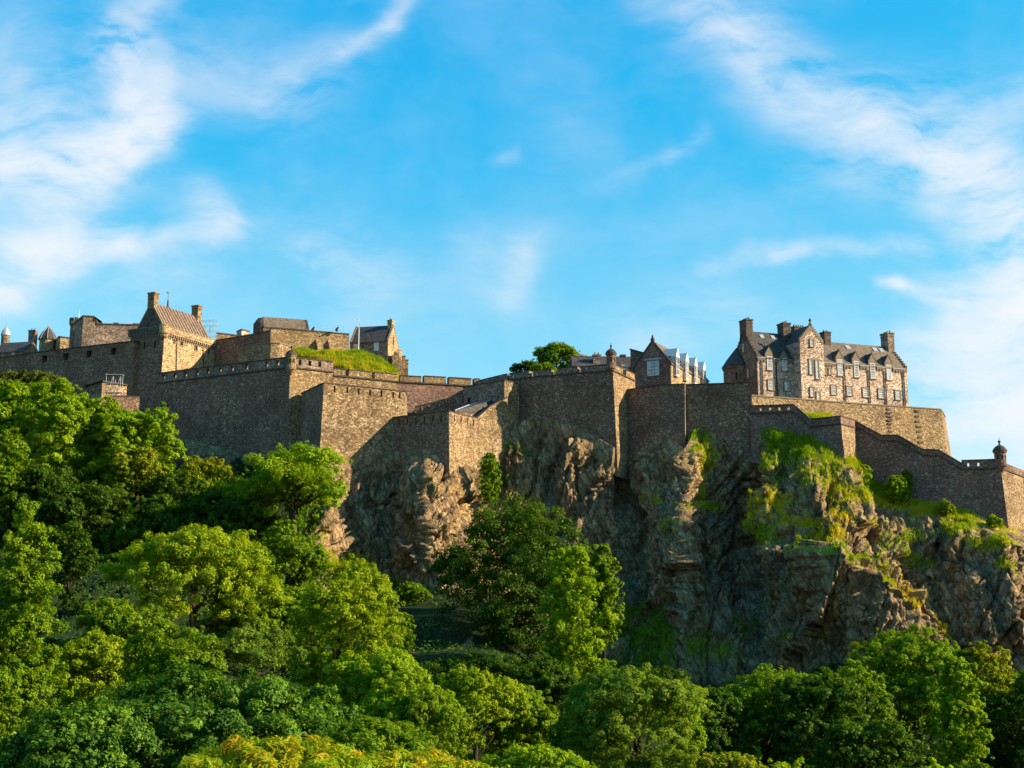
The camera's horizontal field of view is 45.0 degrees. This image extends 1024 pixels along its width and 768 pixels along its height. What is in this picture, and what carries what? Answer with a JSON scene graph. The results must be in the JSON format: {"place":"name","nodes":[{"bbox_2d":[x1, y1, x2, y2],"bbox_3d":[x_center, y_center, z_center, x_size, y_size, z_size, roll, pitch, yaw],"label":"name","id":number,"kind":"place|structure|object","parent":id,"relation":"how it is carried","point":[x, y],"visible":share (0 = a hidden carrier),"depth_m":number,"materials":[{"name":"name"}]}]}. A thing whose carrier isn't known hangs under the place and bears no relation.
{"place":"outdoors","nodes":[
{"label":"outdoors","id":0,"kind":"place"},
{"bbox_2d":[292,347,398,380],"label":"grass mound","id":1,"kind":"object","parent":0,"point":[348,363],"depth_m":280.36,"materials":[{"name":"plant"}]},
{"bbox_2d":[253,317,308,332],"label":"stone block house","id":2,"kind":"structure","parent":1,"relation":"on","point":[262,324],"depth_m":306.73,"materials":[{"name":"stone"}]},
{"bbox_2d":[270,327,348,350],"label":"battery wall","id":3,"kind":"structure","parent":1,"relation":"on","point":[314,339],"depth_m":297.70,"materials":[{"name":"stone"}]},
{"bbox_2d":[0,410,1023,765],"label":"hill","id":4,"kind":"structure","parent":0,"point":[716,570],"depth_m":225.29,"materials":[{"name":"stone"}]},
{"bbox_2d":[0,665,23,763],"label":"broadleaf tree","id":5,"kind":"object","parent":4,"relation":"on","point":[7,685],"visible":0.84,"depth_m":83.19,"materials":[{"name":"green plant"}]},
{"bbox_2d":[0,427,32,530],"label":"broadleaf tree","id":6,"kind":"object","parent":4,"relation":"on","point":[11,461],"visible":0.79,"depth_m":221.78,"materials":[{"name":"green plant"}]},
{"bbox_2d":[0,328,38,356],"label":"slate roofed house","id":7,"kind":"structure","parent":4,"relation":"on","point":[13,348],"depth_m":319.99,"materials":[{"name":"stone"}]},
{"bbox_2d":[0,379,42,494],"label":"broadleaf tree","id":8,"kind":"object","parent":4,"relation":"on","point":[11,393],"visible":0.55,"depth_m":243.96,"materials":[{"name":"green plant"}]},
{"bbox_2d":[0,497,73,741],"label":"conical tree","id":9,"kind":"object","parent":4,"relation":"on","point":[32,618],"visible":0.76,"depth_m":109.39,"materials":[{"name":"green plant"}]},
{"bbox_2d":[0,369,75,433],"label":"broadleaf tree","id":10,"kind":"object","parent":4,"relation":"on","point":[24,376],"visible":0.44,"depth_m":261.58,"materials":[{"name":"green plant"}]},
{"bbox_2d":[1,637,77,652],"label":"undergrowth bush","id":11,"kind":"object","parent":4,"relation":"on","point":[48,641],"visible":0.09,"depth_m":152.70,"materials":[{"name":"green plant"}]},
{"bbox_2d":[0,463,90,528],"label":"broadleaf tree","id":12,"kind":"object","parent":4,"relation":"on","point":[42,479],"visible":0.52,"depth_m":221.11,"materials":[{"name":"green plant"}]},
{"bbox_2d":[38,326,56,350],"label":"octagonal turret","id":13,"kind":"object","parent":4,"relation":"on","point":[47,338],"visible":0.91,"depth_m":327.48,"materials":[{"name":"stone"}]},
{"bbox_2d":[12,376,122,500],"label":"broadleaf tree","id":14,"kind":"object","parent":4,"relation":"on","point":[61,412],"visible":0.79,"depth_m":232.13,"materials":[{"name":"green plant"}]},
{"bbox_2d":[40,517,99,608],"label":"broadleaf tree","id":15,"kind":"object","parent":4,"relation":"on","point":[69,536],"visible":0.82,"depth_m":177.29,"materials":[{"name":"green plant"}]},
{"bbox_2d":[0,340,140,403],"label":"rampart wall","id":16,"kind":"structure","parent":4,"relation":"on","point":[81,366],"depth_m":296.78,"materials":[{"name":"stone"}]},
{"bbox_2d":[0,701,142,767],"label":"broadleaf shrub","id":17,"kind":"object","parent":4,"relation":"on","point":[43,737],"visible":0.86,"depth_m":63.50,"materials":[{"name":"green plant"}]},
{"bbox_2d":[33,480,134,544],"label":"broadleaf tree","id":18,"kind":"object","parent":4,"relation":"on","point":[93,498],"visible":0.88,"depth_m":219.29,"materials":[{"name":"green plant"}]},
{"bbox_2d":[48,628,140,707],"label":"broadleaf tree","id":19,"kind":"object","parent":4,"relation":"on","point":[94,652],"visible":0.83,"depth_m":120.98,"materials":[{"name":"green plant"}]},
{"bbox_2d":[59,599,139,609],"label":"undergrowth bush","id":20,"kind":"object","parent":4,"relation":"on","point":[81,604],"visible":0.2,"depth_m":175.84,"materials":[{"name":"green plant"}]},
{"bbox_2d":[73,315,138,346],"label":"rubble hall","id":21,"kind":"structure","parent":4,"relation":"on","point":[90,330],"depth_m":314.63,"materials":[{"name":"stone"}]},
{"bbox_2d":[84,380,127,424],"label":"stone hut","id":22,"kind":"object","parent":4,"relation":"on","point":[96,389],"visible":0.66,"depth_m":266.12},
{"bbox_2d":[75,430,146,488],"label":"broadleaf tree","id":23,"kind":"object","parent":4,"relation":"on","point":[90,445],"visible":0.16,"depth_m":237.61,"materials":[{"name":"green plant"}]},
{"bbox_2d":[70,595,165,674],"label":"broadleaf tree","id":24,"kind":"object","parent":4,"relation":"on","point":[107,615],"visible":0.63,"depth_m":136.75,"materials":[{"name":"green plant"}]},
{"bbox_2d":[109,395,139,443],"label":"yard wall","id":25,"kind":"structure","parent":4,"relation":"on","point":[129,403],"depth_m":261.15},
{"bbox_2d":[101,443,164,501],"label":"broadleaf tree","id":26,"kind":"object","parent":4,"relation":"on","point":[141,462],"visible":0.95,"depth_m":228.21,"materials":[{"name":"green plant"}]},
{"bbox_2d":[85,401,188,508],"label":"broadleaf tree","id":27,"kind":"object","parent":4,"relation":"on","point":[146,428],"visible":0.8,"depth_m":232.71,"materials":[{"name":"green plant"}]},
{"bbox_2d":[98,493,220,553],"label":"broadleaf tree","id":28,"kind":"object","parent":4,"relation":"on","point":[122,532],"visible":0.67,"depth_m":212.48,"materials":[{"name":"green plant"}]},
{"bbox_2d":[128,292,215,414],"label":"gatehouse tower","id":29,"kind":"structure","parent":4,"relation":"on","point":[168,337],"depth_m":293.89,"materials":[{"name":"stone"},{"name":"roof tiles"}]},
{"bbox_2d":[118,618,228,691],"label":"broadleaf tree","id":30,"kind":"object","parent":4,"relation":"on","point":[166,640],"visible":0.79,"depth_m":113.84,"materials":[{"name":"green plant"}]},
{"bbox_2d":[141,468,214,526],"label":"broadleaf tree","id":31,"kind":"object","parent":4,"relation":"on","point":[163,483],"visible":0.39,"depth_m":226.27,"materials":[{"name":"green plant"}]},
{"bbox_2d":[19,662,347,767],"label":"broadleaf shrub","id":32,"kind":"object","parent":4,"relation":"on","point":[173,720],"visible":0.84,"depth_m":68.65,"materials":[{"name":"green plant"}]},
{"bbox_2d":[97,523,293,663],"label":"broadleaf tree","id":33,"kind":"object","parent":4,"relation":"on","point":[175,554],"visible":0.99,"depth_m":147.54,"materials":[{"name":"green plant"}]},
{"bbox_2d":[178,455,242,491],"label":"broadleaf tree","id":34,"kind":"object","parent":4,"relation":"on","point":[198,468],"visible":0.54,"depth_m":237.85,"materials":[{"name":"green plant"}]},
{"bbox_2d":[162,487,283,548],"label":"broadleaf tree","id":35,"kind":"object","parent":4,"relation":"on","point":[225,506],"visible":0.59,"depth_m":214.91,"materials":[{"name":"green plant"}]},
{"bbox_2d":[214,330,269,365],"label":"wall","id":36,"kind":"structure","parent":4,"relation":"on","point":[226,350],"depth_m":302.62,"materials":[{"name":"stone"}]},
{"bbox_2d":[197,574,288,660],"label":"broadleaf tree","id":37,"kind":"object","parent":4,"relation":"on","point":[261,619],"visible":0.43,"depth_m":152.09,"materials":[{"name":"green plant"}]},
{"bbox_2d":[202,473,283,529],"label":"broadleaf tree","id":38,"kind":"object","parent":4,"relation":"on","point":[235,479],"visible":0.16,"depth_m":223.81,"materials":[{"name":"green plant"}]},
{"bbox_2d":[199,622,307,684],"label":"shrub","id":39,"kind":"object","parent":4,"relation":"on","point":[238,645],"visible":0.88,"depth_m":117.49,"materials":[{"name":"green plant"}]},
{"bbox_2d":[238,342,290,362],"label":"round battery","id":40,"kind":"object","parent":4,"relation":"on","point":[264,350],"visible":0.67,"depth_m":283.26,"materials":[{"name":"stone"}]},
{"bbox_2d":[212,440,352,534],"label":"broadleaf tree","id":41,"kind":"object","parent":4,"relation":"on","point":[285,472],"visible":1,"depth_m":211.63,"materials":[{"name":"green plant"}]},
{"bbox_2d":[253,583,324,678],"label":"broadleaf tree","id":42,"kind":"object","parent":4,"relation":"on","point":[296,602],"visible":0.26,"depth_m":155.44,"materials":[{"name":"green plant"}]},
{"bbox_2d":[254,519,330,588],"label":"broadleaf tree","id":43,"kind":"object","parent":4,"relation":"on","point":[290,549],"visible":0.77,"depth_m":199.04,"materials":[{"name":"green plant"}]},
{"bbox_2d":[178,732,413,767],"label":"yellow shrub","id":44,"kind":"object","parent":4,"relation":"on","point":[296,751],"visible":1,"depth_m":37.81,"materials":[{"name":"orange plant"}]},
{"bbox_2d":[258,650,342,672],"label":"undergrowth bush","id":45,"kind":"object","parent":4,"relation":"on","point":[278,665],"visible":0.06,"depth_m":154.53,"materials":[{"name":"green plant"}]},
{"bbox_2d":[153,344,479,458],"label":"curtain wall","id":46,"kind":"structure","parent":4,"relation":"on","point":[248,407],"depth_m":260.38,"materials":[{"name":"stone"}]},
{"bbox_2d":[298,683,380,735],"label":"broadleaf shrub","id":47,"kind":"object","parent":4,"relation":"on","point":[324,697],"visible":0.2,"depth_m":77.87,"materials":[{"name":"green plant"}]},
{"bbox_2d":[287,553,406,710],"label":"broadleaf tree","id":48,"kind":"object","parent":4,"relation":"on","point":[370,587],"visible":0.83,"depth_m":137.18,"materials":[{"name":"green plant"}]},
{"bbox_2d":[298,382,406,493],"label":"bastion","id":49,"kind":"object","parent":4,"relation":"on","point":[354,423],"visible":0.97,"depth_m":244.49,"materials":[{"name":"stone"}]},
{"bbox_2d":[307,712,438,753],"bbox_3d":[-6.562,23.072,58.609,5.981,14.464,5.992,4,-11,-21],"label":"shrub","id":50,"kind":"object","parent":4,"relation":"on","point":[367,734],"visible":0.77,"depth_m":59.16,"materials":[{"name":"green plant"}]},
{"bbox_2d":[322,647,427,716],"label":"broadleaf tree","id":51,"kind":"object","parent":4,"relation":"on","point":[362,674],"visible":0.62,"depth_m":113.01,"materials":[{"name":"green plant"}]},
{"bbox_2d":[350,318,402,363],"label":"chapel house","id":52,"kind":"structure","parent":4,"relation":"on","point":[381,341],"depth_m":306.36,"materials":[{"name":"stone"}]},
{"bbox_2d":[391,351,408,375],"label":"pier wall","id":53,"kind":"structure","parent":4,"relation":"on","point":[400,364],"depth_m":301.55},
{"bbox_2d":[394,612,416,650],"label":"shrub","id":54,"kind":"object","parent":4,"relation":"on","point":[409,637],"visible":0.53,"depth_m":181.70,"materials":[{"name":"green plant"}]},
{"bbox_2d":[358,668,457,732],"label":"broadleaf tree","id":55,"kind":"object","parent":4,"relation":"on","point":[375,705],"visible":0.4,"depth_m":96.41,"materials":[{"name":"green plant"}]},
{"bbox_2d":[389,581,433,603],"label":"shrub","id":56,"kind":"object","parent":4,"relation":"on","point":[407,591],"visible":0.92,"depth_m":207.72,"materials":[{"name":"green plant"}]},
{"bbox_2d":[384,683,470,760],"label":"broadleaf tree","id":57,"kind":"object","parent":4,"relation":"on","point":[432,709],"visible":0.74,"depth_m":92.96,"materials":[{"name":"green plant"}]},
{"bbox_2d":[363,746,497,767],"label":"yellow shrub","id":58,"kind":"object","parent":4,"relation":"on","point":[433,757],"visible":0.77,"depth_m":39.11,"materials":[{"name":"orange plant"}]},
{"bbox_2d":[415,394,464,413],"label":"stair wall","id":59,"kind":"structure","parent":4,"relation":"on","point":[450,406],"depth_m":265.27,"materials":[{"name":"stone"}]},
{"bbox_2d":[393,397,508,481],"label":"bastion","id":60,"kind":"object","parent":4,"relation":"on","point":[452,440],"visible":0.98,"depth_m":245.57,"materials":[{"name":"stone"}]},
{"bbox_2d":[454,400,492,416],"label":"slate shed","id":61,"kind":"structure","parent":4,"relation":"on","point":[474,409],"depth_m":253.68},
{"bbox_2d":[418,652,531,683],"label":"shrub","id":62,"kind":"object","parent":4,"relation":"on","point":[505,666],"visible":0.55,"depth_m":162.34,"materials":[{"name":"green plant"}]},
{"bbox_2d":[437,663,531,761],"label":"broadleaf tree","id":63,"kind":"object","parent":4,"relation":"on","point":[483,691],"visible":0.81,"depth_m":99.44,"materials":[{"name":"green plant"}]},
{"bbox_2d":[476,452,502,504],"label":"shrub","id":64,"kind":"object","parent":4,"relation":"on","point":[489,482],"visible":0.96,"depth_m":239.82,"materials":[{"name":"green plant"}]},
{"bbox_2d":[463,380,519,429],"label":"traverse block","id":65,"kind":"structure","parent":4,"relation":"on","point":[495,391],"depth_m":260.18,"materials":[{"name":"stone"}]},
{"bbox_2d":[427,487,592,661],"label":"broadleaf tree","id":66,"kind":"object","parent":4,"relation":"on","point":[519,550],"visible":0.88,"depth_m":189.68,"materials":[{"name":"green plant"}]},
{"bbox_2d":[0,436,1020,760],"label":"ground cover","id":67,"kind":"object","parent":4,"relation":"on","point":[326,602],"visible":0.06,"depth_m":186.13,"materials":[{"name":"green plant"}]},
{"bbox_2d":[483,683,559,756],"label":"broadleaf tree","id":68,"kind":"object","parent":4,"relation":"on","point":[538,722],"visible":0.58,"depth_m":101.91,"materials":[{"name":"green plant"}]},
{"bbox_2d":[509,360,538,371],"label":"tree","id":69,"kind":"object","parent":4,"relation":"on","point":[525,365],"visible":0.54,"depth_m":283.70,"materials":[{"name":"green plant"}]},
{"bbox_2d":[479,743,596,767],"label":"shrub","id":70,"kind":"object","parent":4,"relation":"on","point":[528,756],"visible":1,"depth_m":63.10,"materials":[{"name":"green plant"}]},
{"bbox_2d":[505,653,578,740],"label":"broadleaf tree","id":71,"kind":"object","parent":4,"relation":"on","point":[545,675],"visible":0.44,"depth_m":122.85,"materials":[{"name":"green plant"}]},
{"bbox_2d":[532,341,579,373],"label":"tree","id":72,"kind":"object","parent":4,"relation":"on","point":[564,352],"visible":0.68,"depth_m":287.26,"materials":[{"name":"green plant"}]},
{"bbox_2d":[479,345,635,480],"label":"crag wall","id":73,"kind":"structure","parent":4,"relation":"on","point":[591,399],"depth_m":255.51,"materials":[{"name":"stone"}]},
{"bbox_2d":[532,545,618,685],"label":"broadleaf tree","id":74,"kind":"object","parent":4,"relation":"on","point":[573,641],"visible":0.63,"depth_m":167.71,"materials":[{"name":"green plant"}]},
{"bbox_2d":[545,698,626,767],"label":"broadleaf tree","id":75,"kind":"object","parent":4,"relation":"on","point":[554,740],"visible":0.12,"depth_m":96.32,"materials":[{"name":"green plant"}]},
{"bbox_2d":[569,352,630,371],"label":"range","id":76,"kind":"structure","parent":4,"relation":"on","point":[623,361],"depth_m":283.98,"materials":[{"name":"stone"}]},
{"bbox_2d":[580,543,624,658],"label":"broadleaf tree","id":77,"kind":"object","parent":4,"relation":"on","point":[602,565],"visible":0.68,"depth_m":186.39,"materials":[{"name":"green plant"}]},
{"bbox_2d":[558,663,714,767],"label":"tree","id":78,"kind":"object","parent":4,"relation":"on","point":[624,697],"visible":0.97,"depth_m":79.46,"materials":[{"name":"green plant"}]},
{"bbox_2d":[295,423,1023,687],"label":"grass tufts","id":79,"kind":"object","parent":4,"relation":"on","point":[790,437],"visible":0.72,"depth_m":225.93,"materials":[{"name":"plant"}]},
{"bbox_2d":[627,665,692,694],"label":"shrub","id":80,"kind":"object","parent":4,"relation":"on","point":[669,673],"visible":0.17,"depth_m":175.06,"materials":[{"name":"green plant"}]},
{"bbox_2d":[634,335,709,387],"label":"gabled house","id":81,"kind":"structure","parent":4,"relation":"on","point":[657,364],"depth_m":272.31,"materials":[{"name":"stone"},{"name":"slate"},{"name":"glass"}]},
{"bbox_2d":[646,359,659,376],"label":"window","id":82,"kind":"structure","parent":81,"relation":"in","point":[652,366],"depth_m":271.37,"materials":[{"name":"glass"}]},
{"bbox_2d":[646,684,710,752],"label":"broadleaf tree","id":83,"kind":"object","parent":4,"relation":"on","point":[699,737],"visible":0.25,"depth_m":87.85,"materials":[{"name":"green plant"}]},
{"bbox_2d":[627,382,750,466],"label":"curtain","id":84,"kind":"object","parent":4,"relation":"on","point":[676,413],"visible":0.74,"depth_m":251.56,"materials":[{"name":"stone"}]},
{"bbox_2d":[675,685,756,757],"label":"broadleaf tree","id":85,"kind":"object","parent":4,"relation":"on","point":[720,725],"visible":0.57,"depth_m":101.59,"materials":[{"name":"green plant"}]},
{"bbox_2d":[674,751,768,767],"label":"shrub","id":86,"kind":"object","parent":4,"relation":"on","point":[731,759],"visible":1,"depth_m":60.99,"materials":[{"name":"green plant"}]},
{"bbox_2d":[704,663,827,767],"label":"broadleaf tree","id":87,"kind":"object","parent":4,"relation":"on","point":[758,685],"visible":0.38,"depth_m":106.54,"materials":[{"name":"green plant"}]},
{"bbox_2d":[768,757,803,767],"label":"undergrowth bush","id":88,"kind":"object","parent":4,"relation":"on","point":[797,762],"visible":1,"depth_m":96.09,"materials":[{"name":"green plant"}]},
{"bbox_2d":[721,317,908,405],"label":"barrack hospital","id":89,"kind":"structure","parent":4,"relation":"on","point":[800,361],"depth_m":291.50,"materials":[{"name":"stone"}]},
{"bbox_2d":[762,666,880,767],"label":"broadleaf tree","id":90,"kind":"object","parent":4,"relation":"on","point":[821,699],"visible":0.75,"depth_m":101.14,"materials":[{"name":"green plant"}]},
{"bbox_2d":[751,395,950,455],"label":"terrace wall","id":91,"kind":"structure","parent":4,"relation":"on","point":[924,427],"depth_m":285.06,"materials":[{"name":"stone"}]},
{"bbox_2d":[823,658,897,735],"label":"broadleaf tree","id":92,"kind":"object","parent":4,"relation":"on","point":[875,684],"visible":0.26,"depth_m":113.64,"materials":[{"name":"green plant"}]},
{"bbox_2d":[806,718,923,767],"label":"broadleaf tree","id":93,"kind":"object","parent":4,"relation":"on","point":[856,750],"visible":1,"depth_m":87.77,"materials":[{"name":"green plant"}]},
{"bbox_2d":[859,464,872,491],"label":"shrub","id":94,"kind":"object","parent":4,"relation":"on","point":[867,474],"visible":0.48,"depth_m":239.72,"materials":[{"name":"green plant"}]},
{"bbox_2d":[750,404,1023,528],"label":"wall","id":95,"kind":"structure","parent":4,"relation":"on","point":[985,488],"depth_m":239.83,"materials":[{"name":"stone"}]},
{"bbox_2d":[883,475,910,503],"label":"shrub","id":96,"kind":"object","parent":4,"relation":"on","point":[897,485],"visible":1,"depth_m":237.02,"materials":[{"name":"green plant"}]},
{"bbox_2d":[837,623,971,765],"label":"broadleaf tree","id":97,"kind":"object","parent":4,"relation":"on","point":[914,686],"visible":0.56,"depth_m":118.31,"materials":[{"name":"green plant"}]},
{"bbox_2d":[901,749,947,767],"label":"undergrowth bush","id":98,"kind":"object","parent":4,"relation":"on","point":[936,757],"visible":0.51,"depth_m":114.26,"materials":[{"name":"green plant"}]},
{"bbox_2d":[897,638,982,752],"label":"broadleaf tree","id":99,"kind":"object","parent":4,"relation":"on","point":[956,652],"visible":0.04,"depth_m":128.04,"materials":[{"name":"green plant"}]},
{"bbox_2d":[935,498,956,516],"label":"shrub","id":100,"kind":"object","parent":4,"relation":"on","point":[945,507],"visible":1,"depth_m":230.42,"materials":[{"name":"green plant"}]},
{"bbox_2d":[927,655,993,767],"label":"broadleaf tree","id":101,"kind":"object","parent":4,"relation":"on","point":[954,708],"visible":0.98,"depth_m":104.04,"materials":[{"name":"green plant"}]},
{"bbox_2d":[962,640,1019,729],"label":"broadleaf tree","id":102,"kind":"object","parent":4,"relation":"on","point":[994,667],"visible":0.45,"depth_m":125.82,"materials":[{"name":"dark green leaves"},{"name":"bark"}]},
{"bbox_2d":[974,722,1020,767],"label":"undergrowth bush","id":103,"kind":"object","parent":4,"relation":"on","point":[1001,760],"visible":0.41,"depth_m":115.10,"materials":[{"name":"green plant"}]},
{"bbox_2d":[979,670,1023,767],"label":"broadleaf tree","id":104,"kind":"object","parent":4,"relation":"on","point":[1007,709],"visible":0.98,"depth_m":107.84,"materials":[{"name":"green plant"}]},
{"bbox_2d":[0,0,1023,469],"label":"sky","id":105,"kind":"structure","parent":0,"point":[494,181],"materials":[{"name":"blue"}]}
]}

